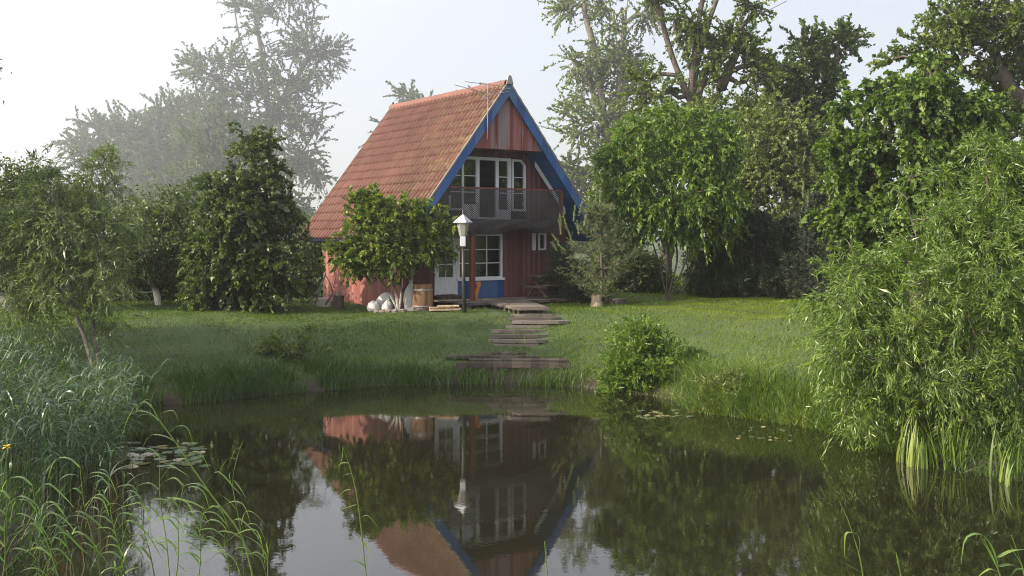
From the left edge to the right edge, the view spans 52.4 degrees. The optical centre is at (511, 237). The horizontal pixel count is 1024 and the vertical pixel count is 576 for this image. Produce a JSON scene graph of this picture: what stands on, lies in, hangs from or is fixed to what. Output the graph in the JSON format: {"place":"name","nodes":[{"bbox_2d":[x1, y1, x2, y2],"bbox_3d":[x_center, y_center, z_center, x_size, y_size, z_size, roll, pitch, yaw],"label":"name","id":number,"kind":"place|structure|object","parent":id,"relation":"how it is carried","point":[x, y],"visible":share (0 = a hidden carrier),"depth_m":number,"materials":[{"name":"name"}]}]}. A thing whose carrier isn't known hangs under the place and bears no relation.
{"place":"outdoors","nodes":[
{"label":"outdoors","id":0,"kind":"place"},
{"bbox_2d":[0,238,1023,575],"bbox_3d":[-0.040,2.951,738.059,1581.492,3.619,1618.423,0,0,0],"label":"ground","id":1,"kind":"structure","parent":0,"point":[144,348],"depth_m":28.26,"materials":[{"name":"green plant"}]},
{"bbox_2d":[3,444,9,546],"bbox_3d":[-6.076,3.107,12.500,0.112,1.224,0.098,0,0,0],"label":"iris flower","id":2,"kind":"object","parent":1,"relation":"on","point":[6,490],"visible":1,"depth_m":12.50,"materials":[{"name":"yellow plant"}]},
{"bbox_2d":[0,151,65,310],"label":"fruit tree","id":3,"kind":"object","parent":1,"relation":"on","point":[6,185],"visible":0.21,"depth_m":32.71,"materials":[{"name":"green plant"}]},
{"bbox_2d":[0,454,81,575],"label":"shore weeds","id":4,"kind":"object","parent":1,"relation":"on","point":[14,495],"visible":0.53,"depth_m":14.03,"materials":[{"name":"green plant"}]},
{"bbox_2d":[0,180,162,300],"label":"fruit tree","id":5,"kind":"object","parent":1,"relation":"on","point":[91,191],"visible":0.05,"depth_m":37.52,"materials":[{"name":"green plant"}]},
{"bbox_2d":[0,141,173,386],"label":"willow tree","id":6,"kind":"object","parent":1,"relation":"on","point":[60,255],"visible":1,"depth_m":23.25,"materials":[{"name":"green plant"}]},
{"bbox_2d":[42,82,250,225],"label":"broad tree","id":7,"kind":"object","parent":1,"relation":"on","point":[142,143],"visible":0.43,"depth_m":361.43,"materials":[{"name":"green plant"}]},
{"bbox_2d":[60,234,236,299],"bbox_3d":[-13.647,1.007,40.166,8.017,3.420,5.438,0,0,0],"label":"bush","id":8,"kind":"object","parent":1,"relation":"on","point":[171,291],"visible":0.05,"depth_m":39.60,"materials":[{"name":"green plant"}]},
{"bbox_2d":[87,179,218,304],"bbox_3d":[-11.911,0.177,35.568,4.725,4.519,4.531,0,0,44],"label":"fruit tree","id":9,"kind":"object","parent":1,"relation":"on","point":[166,227],"visible":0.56,"depth_m":35.02,"materials":[{"name":"green plant"}]},
{"bbox_2d":[123,96,315,239],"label":"broad tree","id":10,"kind":"object","parent":1,"relation":"on","point":[207,166],"visible":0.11,"depth_m":239.97,"materials":[{"name":"green plant"}]},
{"bbox_2d":[6,345,480,427],"bbox_3d":[-6.313,3.333,25.074,11.905,1.398,3.547,0,0,-38],"label":"sedge","id":11,"kind":"object","parent":1,"relation":"on","point":[241,373],"visible":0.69,"depth_m":25.72,"materials":[{"name":"green plant"}]},
{"bbox_2d":[171,121,321,315],"bbox_3d":[-8.501,-0.297,33.315,4.813,6.857,3.818,0,0,-14],"label":"lime tree","id":12,"kind":"object","parent":1,"relation":"on","point":[221,277],"visible":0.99,"depth_m":32.74,"materials":[{"name":"green plant"}]},
{"bbox_2d":[158,0,355,202],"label":"ash tree","id":13,"kind":"object","parent":1,"relation":"on","point":[272,117],"visible":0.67,"depth_m":326.55,"materials":[{"name":"green plant"}]},
{"bbox_2d":[251,321,335,365],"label":"weeds","id":14,"kind":"object","parent":1,"relation":"on","point":[273,345],"visible":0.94,"depth_m":27.52,"materials":[{"name":"green plant"}]},
{"bbox_2d":[279,196,322,296],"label":"bush","id":15,"kind":"object","parent":1,"relation":"on","point":[310,275],"visible":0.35,"depth_m":40.38,"materials":[{"name":"green plant"}]},
{"bbox_2d":[306,287,319,303],"bbox_3d":[-6.686,1.964,35.091,0.084,0.525,0.716,0,0,29],"label":"wooden pole","id":16,"kind":"object","parent":1,"relation":"on","point":[310,299],"visible":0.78,"depth_m":34.99,"materials":[{"name":"grey wood"}]},
{"bbox_2d":[314,273,325,303],"bbox_3d":[-6.424,1.716,34.892,0.069,1.036,0.697,0,0,25],"label":"wooden pole","id":17,"kind":"object","parent":1,"relation":"on","point":[319,290],"visible":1,"depth_m":34.82,"materials":[{"name":"grey wood"}]},
{"bbox_2d":[315,297,330,306],"bbox_3d":[-6.330,2.182,34.900,0.544,0.329,0.296,0,0,0],"label":"concrete block","id":18,"kind":"object","parent":1,"relation":"on","point":[320,302],"depth_m":34.77,"materials":[{"name":"grey concrete"}]},
{"bbox_2d":[332,295,343,309],"bbox_3d":[-5.715,2.158,34.200,0.375,0.519,0.380,0,0,0],"label":"chopping block","id":19,"kind":"object","parent":1,"relation":"on","point":[338,302],"depth_m":34.05,"materials":[{"name":"brown wood"}]},
{"bbox_2d":[325,292,332,304],"bbox_3d":[-6.013,2.020,34.190,0.341,0.415,0.081,0,0,-42],"label":"wooden pole","id":20,"kind":"object","parent":19,"relation":"attached to","point":[328,299],"visible":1,"depth_m":34.16,"materials":[{"name":"grey wood"}]},
{"bbox_2d":[367,300,380,311],"bbox_3d":[-4.392,2.185,33.000,0.433,0.374,0.368,0,0,0],"label":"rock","id":21,"kind":"object","parent":1,"relation":"on","point":[373,305],"visible":0.9,"depth_m":32.88,"materials":[{"name":"white stone"}]},
{"bbox_2d":[376,292,393,309],"bbox_3d":[-4.124,2.055,33.606,0.627,0.603,0.502,0,0,0],"label":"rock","id":22,"kind":"object","parent":1,"relation":"on","point":[381,298],"visible":0.49,"depth_m":33.42,"materials":[{"name":"grey stone"}]},
{"bbox_2d":[382,299,392,309],"bbox_3d":[-3.932,2.144,32.802,0.325,0.395,0.306,0,0,30],"label":"plastic bag","id":23,"kind":"object","parent":1,"relation":"on","point":[387,304],"visible":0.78,"depth_m":32.71,"materials":[{"name":"white plastic"}]},
{"bbox_2d":[319,181,461,308],"bbox_3d":[-3.765,0.312,32.454,4.568,4.172,2.697,0,0,0],"label":"walnut tree","id":24,"kind":"object","parent":1,"relation":"on","point":[378,218],"visible":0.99,"depth_m":32.11,"materials":[{"name":"green plant"}]},
{"bbox_2d":[403,279,412,307],"bbox_3d":[-3.224,1.811,32.907,0.431,0.988,0.355,0,0,0],"label":"rock","id":25,"kind":"object","parent":1,"relation":"on","point":[407,299],"visible":0.63,"depth_m":32.76,"materials":[{"name":"grey stone"}]},
{"bbox_2d":[410,307,419,311],"bbox_3d":[-3.037,2.247,32.104,0.375,0.226,0.321,0,0,0],"label":"rock","id":26,"kind":"object","parent":1,"relation":"on","point":[413,309],"visible":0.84,"depth_m":32.01,"materials":[{"name":"stone"}]},
{"bbox_2d":[412,284,432,310],"bbox_3d":[-2.789,1.885,32.458,0.642,0.850,0.652,0,0,0],"label":"barrel","id":27,"kind":"object","parent":1,"relation":"on","point":[422,296],"visible":0.94,"depth_m":32.19,"materials":[{"name":"brown wood"}]},
{"bbox_2d":[358,79,486,148],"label":"broad tree","id":28,"kind":"object","parent":1,"relation":"on","point":[411,94],"visible":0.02,"depth_m":301.87,"materials":[{"name":"green plant"}]},
{"bbox_2d":[429,305,460,310],"bbox_3d":[-2.069,2.186,32.290,1.010,0.170,0.320,0,0,-12],"label":"plank stack","id":29,"kind":"object","parent":1,"relation":"on","point":[444,307],"visible":1,"depth_m":32.20,"materials":[{"name":"brown wood"}]},
{"bbox_2d":[298,75,604,308],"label":"house","id":30,"kind":"structure","parent":1,"relation":"on","point":[483,158],"depth_m":36.09,"materials":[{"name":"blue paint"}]},
{"bbox_2d":[434,235,457,294],"bbox_3d":[-2.210,0.900,34.743,0.895,2.052,0.139,0,0,-35],"label":"door","id":31,"kind":"structure","parent":30,"relation":"in","point":[442,285],"depth_m":34.81,"materials":[{"name":"white paint"}]},
{"bbox_2d":[449,156,510,218],"bbox_3d":[-1.092,-1.684,35.545,2.526,2.121,0.090,0,0,-35],"label":"balcony door","id":32,"kind":"structure","parent":30,"relation":"in","point":[477,159],"depth_m":35.47,"materials":[{"name":"white paint"}]},
{"bbox_2d":[457,234,504,280],"bbox_3d":[-1.069,0.673,35.525,1.908,1.598,0.150,0,0,-35],"label":"window","id":33,"kind":"structure","parent":30,"relation":"in","point":[500,277],"depth_m":35.74,"materials":[{"name":"white paint"}]},
{"bbox_2d":[511,158,525,210],"bbox_3d":[0.222,-1.843,36.464,0.596,1.862,0.090,0,0,-35],"label":"balcony door","id":34,"kind":"structure","parent":30,"relation":"in","point":[522,161],"depth_m":36.52,"materials":[{"name":"white paint"}]},
{"bbox_2d":[532,233,545,249],"bbox_3d":[0.950,0.153,36.966,0.617,0.609,0.104,0,0,-37],"label":"window","id":35,"kind":"structure","parent":30,"relation":"in","point":[541,237],"depth_m":36.94,"materials":[{"name":"white paint"}]},
{"bbox_2d":[453,214,472,312],"bbox_3d":[-1.505,0.831,31.900,0.438,3.362,0.438,0,0,25],"label":"street lamp","id":36,"kind":"object","parent":1,"relation":"on","point":[462,221],"visible":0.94,"depth_m":31.84,"materials":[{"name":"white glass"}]},
{"bbox_2d":[335,327,605,387],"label":"grass","id":37,"kind":"structure","parent":1,"relation":"on","point":[556,380],"depth_m":27.38,"materials":[{"name":"green plant"}]},
{"bbox_2d":[2,321,1006,416],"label":"slope grass","id":38,"kind":"structure","parent":1,"relation":"on","point":[572,332],"depth_m":27.59,"materials":[{"name":"green plant"}]},
{"bbox_2d":[445,355,570,377],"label":"jetty","id":39,"kind":"object","parent":1,"relation":"on","point":[495,363],"visible":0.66,"depth_m":27.70,"materials":[{"name":"wood"}]},
{"bbox_2d":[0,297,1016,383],"bbox_3d":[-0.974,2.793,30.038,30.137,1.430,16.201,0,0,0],"label":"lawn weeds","id":40,"kind":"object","parent":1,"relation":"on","point":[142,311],"visible":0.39,"depth_m":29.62,"materials":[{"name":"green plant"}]},
{"bbox_2d":[483,352,538,357],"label":"wooden steps","id":41,"kind":"structure","parent":1,"relation":"on","point":[518,355],"depth_m":28.79,"materials":[{"name":"brown wood"}]},
{"bbox_2d":[483,300,549,313],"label":"walkway","id":42,"kind":"structure","parent":1,"relation":"on","point":[517,305],"depth_m":32.37,"materials":[{"name":"grey wood"}]},
{"bbox_2d":[488,329,546,346],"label":"wooden steps","id":43,"kind":"structure","parent":1,"relation":"on","point":[529,342],"depth_m":29.93,"materials":[{"name":"grey wood"}]},
{"bbox_2d":[434,295,613,308],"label":"porch deck","id":44,"kind":"structure","parent":1,"relation":"on","point":[535,299],"depth_m":34.41,"materials":[{"name":"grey wood"}]},
{"bbox_2d":[517,275,583,298],"bbox_3d":[1.448,1.690,35.729,2.100,0.791,1.540,0,0,-35],"label":"picnic table","id":45,"kind":"object","parent":44,"relation":"on","point":[536,285],"visible":0.48,"depth_m":35.24,"materials":[{"name":"brown wood"}]},
{"bbox_2d":[506,314,567,328],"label":"wooden steps","id":46,"kind":"structure","parent":1,"relation":"on","point":[520,319],"depth_m":30.92,"materials":[{"name":"grey wood"}]},
{"bbox_2d":[541,238,576,301],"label":"juniper","id":47,"kind":"object","parent":1,"relation":"on","point":[554,254],"visible":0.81,"depth_m":35.00,"materials":[{"name":"green plant"}]},
{"bbox_2d":[556,256,595,302],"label":"juniper","id":48,"kind":"object","parent":1,"relation":"on","point":[577,292],"visible":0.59,"depth_m":34.85,"materials":[{"name":"green plant"}]},
{"bbox_2d":[560,150,606,253],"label":"broad tree","id":49,"kind":"object","parent":1,"relation":"on","point":[580,183],"visible":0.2,"depth_m":122.92,"materials":[{"name":"green plant"}]},
{"bbox_2d":[590,295,602,306],"bbox_3d":[2.709,2.070,33.400,0.440,0.410,0.440,0,0,0],"label":"tree stump","id":50,"kind":"object","parent":1,"relation":"on","point":[596,300],"visible":0.79,"depth_m":33.26,"materials":[{"name":"beige wood"}]},
{"bbox_2d":[550,189,648,304],"bbox_3d":[2.884,0.312,34.208,3.081,3.936,3.065,0,0,-31],"label":"pine tree","id":51,"kind":"object","parent":1,"relation":"on","point":[596,215],"visible":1,"depth_m":33.97,"materials":[{"name":"green plant"}]},
{"bbox_2d":[537,0,678,192],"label":"ash tree","id":52,"kind":"object","parent":1,"relation":"on","point":[616,56],"visible":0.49,"depth_m":126.94,"materials":[{"name":"green plant"}]},
{"bbox_2d":[587,222,646,284],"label":"bush","id":53,"kind":"object","parent":1,"relation":"on","point":[608,264],"visible":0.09,"depth_m":43.46,"materials":[{"name":"green plant"}]},
{"bbox_2d":[531,367,703,412],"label":"bank grass","id":54,"kind":"structure","parent":1,"relation":"on","point":[666,389],"depth_m":25.77,"materials":[{"name":"green plant"}]},
{"bbox_2d":[609,298,626,303],"bbox_3d":[3.554,2.205,35.000,0.585,0.300,0.600,0,0,0],"label":"spool table","id":55,"kind":"object","parent":1,"relation":"on","point":[617,300],"visible":0.66,"depth_m":34.76,"materials":[{"name":"grey wood"}]},
{"bbox_2d":[596,245,682,293],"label":"bush","id":56,"kind":"object","parent":1,"relation":"on","point":[653,281],"visible":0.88,"depth_m":40.40,"materials":[{"name":"green plant"}]},
{"bbox_2d":[585,308,715,395],"bbox_3d":[3.505,3.035,26.053,3.415,2.585,2.468,0,0,0],"label":"shrub","id":57,"kind":"object","parent":1,"relation":"on","point":[635,362],"visible":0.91,"depth_m":25.67,"materials":[{"name":"green plant"}]},
{"bbox_2d":[587,101,755,300],"bbox_3d":[5.559,-1.189,36.522,5.969,7.073,4.508,0,0,0],"label":"cherry tree","id":58,"kind":"object","parent":1,"relation":"on","point":[699,214],"visible":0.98,"depth_m":36.10,"materials":[{"name":"green plant"}]},
{"bbox_2d":[582,94,769,281],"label":"broad tree","id":59,"kind":"object","parent":1,"relation":"on","point":[705,105],"visible":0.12,"depth_m":46.31,"materials":[{"name":"green plant"}]},
{"bbox_2d":[603,0,812,269],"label":"ash tree","id":60,"kind":"object","parent":1,"relation":"on","point":[697,38],"visible":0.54,"depth_m":49.71,"materials":[{"name":"green plant"}]},
{"bbox_2d":[674,239,758,297],"bbox_3d":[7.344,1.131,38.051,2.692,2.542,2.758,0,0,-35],"label":"bush","id":61,"kind":"object","parent":1,"relation":"on","point":[705,281],"visible":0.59,"depth_m":37.72,"materials":[{"name":"green plant"}]},
{"bbox_2d":[669,362,764,413],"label":"grass","id":62,"kind":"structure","parent":1,"relation":"on","point":[719,381],"depth_m":23.04,"materials":[{"name":"green plant"}]},
{"bbox_2d":[713,205,795,297],"bbox_3d":[8.757,0.573,37.677,3.097,3.624,3.305,0,0,0],"label":"pine tree","id":63,"kind":"object","parent":1,"relation":"on","point":[748,250],"visible":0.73,"depth_m":37.23,"materials":[{"name":"green plant"}]},
{"bbox_2d":[718,88,843,283],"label":"birch tree","id":64,"kind":"object","parent":1,"relation":"on","point":[759,176],"visible":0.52,"depth_m":42.49,"materials":[{"name":"green plant"}]},
{"bbox_2d":[751,213,814,299],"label":"pine tree","id":65,"kind":"object","parent":1,"relation":"on","point":[783,234],"visible":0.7,"depth_m":36.65,"materials":[{"name":"green plant"}]},
{"bbox_2d":[719,13,874,202],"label":"broad tree","id":66,"kind":"object","parent":1,"relation":"on","point":[823,64],"visible":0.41,"depth_m":53.27,"materials":[{"name":"green plant"}]},
{"bbox_2d":[779,182,841,302],"bbox_3d":[10.708,0.177,35.507,3.524,4.399,3.710,0,0,-27],"label":"pine tree","id":67,"kind":"object","parent":1,"relation":"on","point":[814,199],"visible":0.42,"depth_m":35.31,"materials":[{"name":"green plant"}]},
{"bbox_2d":[655,345,986,453],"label":"bank grass","id":68,"kind":"structure","parent":1,"relation":"on","point":[726,407],"depth_m":22.27,"materials":[{"name":"green plant"}]},
{"bbox_2d":[805,194,898,301],"bbox_3d":[11.224,0.189,33.875,3.004,4.424,3.114,0,0,-26],"label":"pine tree","id":69,"kind":"object","parent":1,"relation":"on","point":[823,286],"visible":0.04,"depth_m":33.78,"materials":[{"name":"green plant"}]},
{"bbox_2d":[778,118,1023,462],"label":"willow","id":70,"kind":"object","parent":1,"relation":"on","point":[971,219],"visible":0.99,"depth_m":18.15,"materials":[{"name":"green plant"}]},
{"bbox_2d":[789,401,1023,488],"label":"bank weeds","id":71,"kind":"object","parent":1,"relation":"on","point":[973,459],"visible":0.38,"depth_m":17.55,"materials":[{"name":"green plant"}]},
{"bbox_2d":[800,50,1023,310],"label":"maple tree","id":72,"kind":"object","parent":1,"relation":"on","point":[926,119],"visible":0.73,"depth_m":30.35,"materials":[{"name":"green plant"}]},
{"bbox_2d":[850,238,975,300],"bbox_3d":[12.805,0.663,32.983,4.088,3.281,3.856,0,0,0],"label":"bush","id":73,"kind":"object","parent":1,"relation":"on","point":[902,270],"visible":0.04,"depth_m":32.64,"materials":[{"name":"green plant"}]},
{"bbox_2d":[865,0,1023,197],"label":"oak tree","id":74,"kind":"object","parent":1,"relation":"on","point":[966,26],"visible":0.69,"depth_m":40.60,"materials":[{"name":"green plant"}]},
{"bbox_2d":[0,0,1023,237],"label":"sky","id":75,"kind":"structure","parent":0,"point":[60,55],"materials":[{"name":"white"}]},
{"bbox_2d":[2,384,1023,575],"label":"pond water","id":76,"kind":"structure","parent":0,"point":[471,480],"depth_m":15.55,"materials":[{"name":"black liquid"}]},
{"bbox_2d":[0,490,50,575],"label":"reed","id":77,"kind":"object","parent":76,"relation":"in","point":[3,512],"visible":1,"depth_m":9.20,"materials":[{"name":"green plant"}]},
{"bbox_2d":[0,476,88,575],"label":"reed","id":78,"kind":"object","parent":76,"relation":"in","point":[41,529],"visible":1,"depth_m":9.20,"materials":[{"name":"green plant"}]},
{"bbox_2d":[27,501,109,575],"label":"reed","id":79,"kind":"object","parent":76,"relation":"in","point":[60,528],"visible":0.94,"depth_m":9.45,"materials":[{"name":"green plant"}]},
{"bbox_2d":[0,439,146,575],"bbox_3d":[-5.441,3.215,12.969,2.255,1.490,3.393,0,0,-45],"label":"reed bed","id":80,"kind":"object","parent":76,"relation":"in","point":[58,517],"visible":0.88,"depth_m":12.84,"materials":[{"name":"green plant"}]},
{"bbox_2d":[48,457,127,575],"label":"reed","id":81,"kind":"object","parent":76,"relation":"in","point":[79,491],"visible":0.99,"depth_m":9.45,"materials":[{"name":"green plant"}]},
{"bbox_2d":[0,316,178,508],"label":"reed bed","id":82,"kind":"object","parent":76,"relation":"in","point":[41,398],"visible":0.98,"depth_m":16.52,"materials":[{"name":"green plant"}]},
{"bbox_2d":[20,527,198,575],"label":"reed bed","id":83,"kind":"object","parent":76,"relation":"in","point":[116,569],"visible":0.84,"depth_m":11.01,"materials":[{"name":"green plant"}]},
{"bbox_2d":[78,475,159,575],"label":"reed","id":84,"kind":"object","parent":76,"relation":"in","point":[113,537],"visible":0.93,"depth_m":9.71,"materials":[{"name":"green plant"}]},
{"bbox_2d":[125,464,137,468],"bbox_3d":[-6.385,3.851,17.468,0.225,0.024,0.226,4,3,27],"label":"lily pad","id":85,"kind":"object","parent":76,"relation":"on","point":[134,466],"visible":0.7,"depth_m":17.48,"materials":[{"name":"plant"}]},
{"bbox_2d":[127,453,139,456],"bbox_3d":[-6.703,3.848,18.393,0.226,0.024,0.228,3,4,-15],"label":"lily pad","id":86,"kind":"object","parent":76,"relation":"on","point":[128,454],"visible":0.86,"depth_m":18.40,"materials":[{"name":"plant"}]},
{"bbox_2d":[141,452,152,456],"bbox_3d":[-6.460,3.842,18.408,0.216,0.024,0.218,-1,3,20],"label":"lily pad","id":87,"kind":"object","parent":76,"relation":"on","point":[147,454],"visible":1,"depth_m":18.41,"materials":[{"name":"grey plant"}]},
{"bbox_2d":[111,490,189,575],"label":"reed","id":88,"kind":"object","parent":76,"relation":"in","point":[146,552],"visible":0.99,"depth_m":9.70,"materials":[{"name":"green plant"}]},
{"bbox_2d":[153,457,165,460],"bbox_3d":[-6.113,3.849,18.056,0.209,0.010,0.212,1,1,32],"label":"lily pad","id":89,"kind":"object","parent":76,"relation":"on","point":[159,459],"visible":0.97,"depth_m":18.02,"materials":[{"name":"green plant"}]},
{"bbox_2d":[122,448,204,575],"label":"reed","id":90,"kind":"object","parent":76,"relation":"in","point":[155,511],"visible":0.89,"depth_m":9.95,"materials":[{"name":"green plant"}]},
{"bbox_2d":[131,477,211,575],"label":"reed","id":91,"kind":"object","parent":76,"relation":"in","point":[170,520],"visible":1,"depth_m":9.20,"materials":[{"name":"green plant"}]},
{"bbox_2d":[122,401,265,575],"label":"reed","id":92,"kind":"object","parent":76,"relation":"in","point":[207,489],"visible":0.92,"depth_m":10.39,"materials":[{"name":"green plant"}]},
{"bbox_2d":[190,447,201,449],"bbox_3d":[-5.762,3.852,18.948,0.221,0.010,0.224,3,1,32],"label":"lily pad","id":93,"kind":"object","parent":76,"relation":"on","point":[196,448],"visible":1,"depth_m":18.95,"materials":[{"name":"green plant"}]},
{"bbox_2d":[160,498,239,575],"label":"reed","id":94,"kind":"object","parent":76,"relation":"in","point":[189,527],"visible":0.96,"depth_m":9.45,"materials":[{"name":"green plant"}]},
{"bbox_2d":[186,511,265,575],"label":"reed","id":95,"kind":"object","parent":76,"relation":"in","point":[243,521],"visible":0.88,"depth_m":9.95,"materials":[{"name":"green plant"}]},
{"bbox_2d":[218,441,266,575],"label":"reed","id":96,"kind":"object","parent":76,"relation":"in","point":[236,507],"visible":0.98,"depth_m":10.20,"materials":[{"name":"green plant"}]},
{"bbox_2d":[244,535,270,575],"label":"reed","id":97,"kind":"object","parent":76,"relation":"in","point":[262,554],"visible":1,"depth_m":9.40,"materials":[{"name":"green plant"}]},
{"bbox_2d":[330,448,377,575],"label":"reed","id":98,"kind":"object","parent":76,"relation":"in","point":[364,564],"visible":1,"depth_m":8.60,"materials":[{"name":"green plant"}]},
{"bbox_2d":[48,385,1004,515],"bbox_3d":[0.472,3.858,20.683,14.901,0.007,13.314,0,0,0],"label":"floating debris","id":99,"kind":"object","parent":76,"relation":"on","point":[541,395],"visible":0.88,"depth_m":18.96,"materials":[{"name":"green plant"}]},
{"bbox_2d":[544,541,547,575],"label":"reed","id":100,"kind":"object","parent":76,"relation":"in","point":[546,559],"visible":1,"depth_m":7.60,"materials":[{"name":"green plant"}]},
{"bbox_2d":[839,501,863,575],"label":"reed","id":101,"kind":"object","parent":76,"relation":"in","point":[855,543],"visible":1,"depth_m":8.30,"materials":[{"name":"green plant"}]},
{"bbox_2d":[896,553,901,575],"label":"reed","id":102,"kind":"object","parent":76,"relation":"in","point":[898,564],"visible":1,"depth_m":8.20,"materials":[{"name":"green plant"}]},
{"bbox_2d":[896,397,984,469],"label":"iris leaves","id":103,"kind":"object","parent":76,"relation":"in","point":[917,456],"visible":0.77,"depth_m":17.58,"materials":[{"name":"green plant"}]},
{"bbox_2d":[961,533,1023,575],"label":"reed","id":104,"kind":"object","parent":76,"relation":"in","point":[998,556],"visible":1,"depth_m":7.91,"materials":[{"name":"green plant"}]},
{"bbox_2d":[986,413,1023,486],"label":"iris leaves","id":105,"kind":"object","parent":76,"relation":"in","point":[1008,480],"visible":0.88,"depth_m":16.45,"materials":[{"name":"green plant"}]},
{"bbox_2d":[1010,535,1023,575],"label":"reed","id":106,"kind":"object","parent":76,"relation":"in","point":[1022,568],"visible":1,"depth_m":7.90,"materials":[{"name":"green plant"}]},
{"bbox_2d":[3,272,1023,298],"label":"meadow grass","id":107,"kind":"structure","parent":0,"point":[676,291],"depth_m":41.36,"materials":[{"name":"green plant"}]},
{"bbox_2d":[475,306,581,362],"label":"grass","id":108,"kind":"structure","parent":0,"point":[534,328],"depth_m":30.52,"materials":[{"name":"green plant"}]}
]}

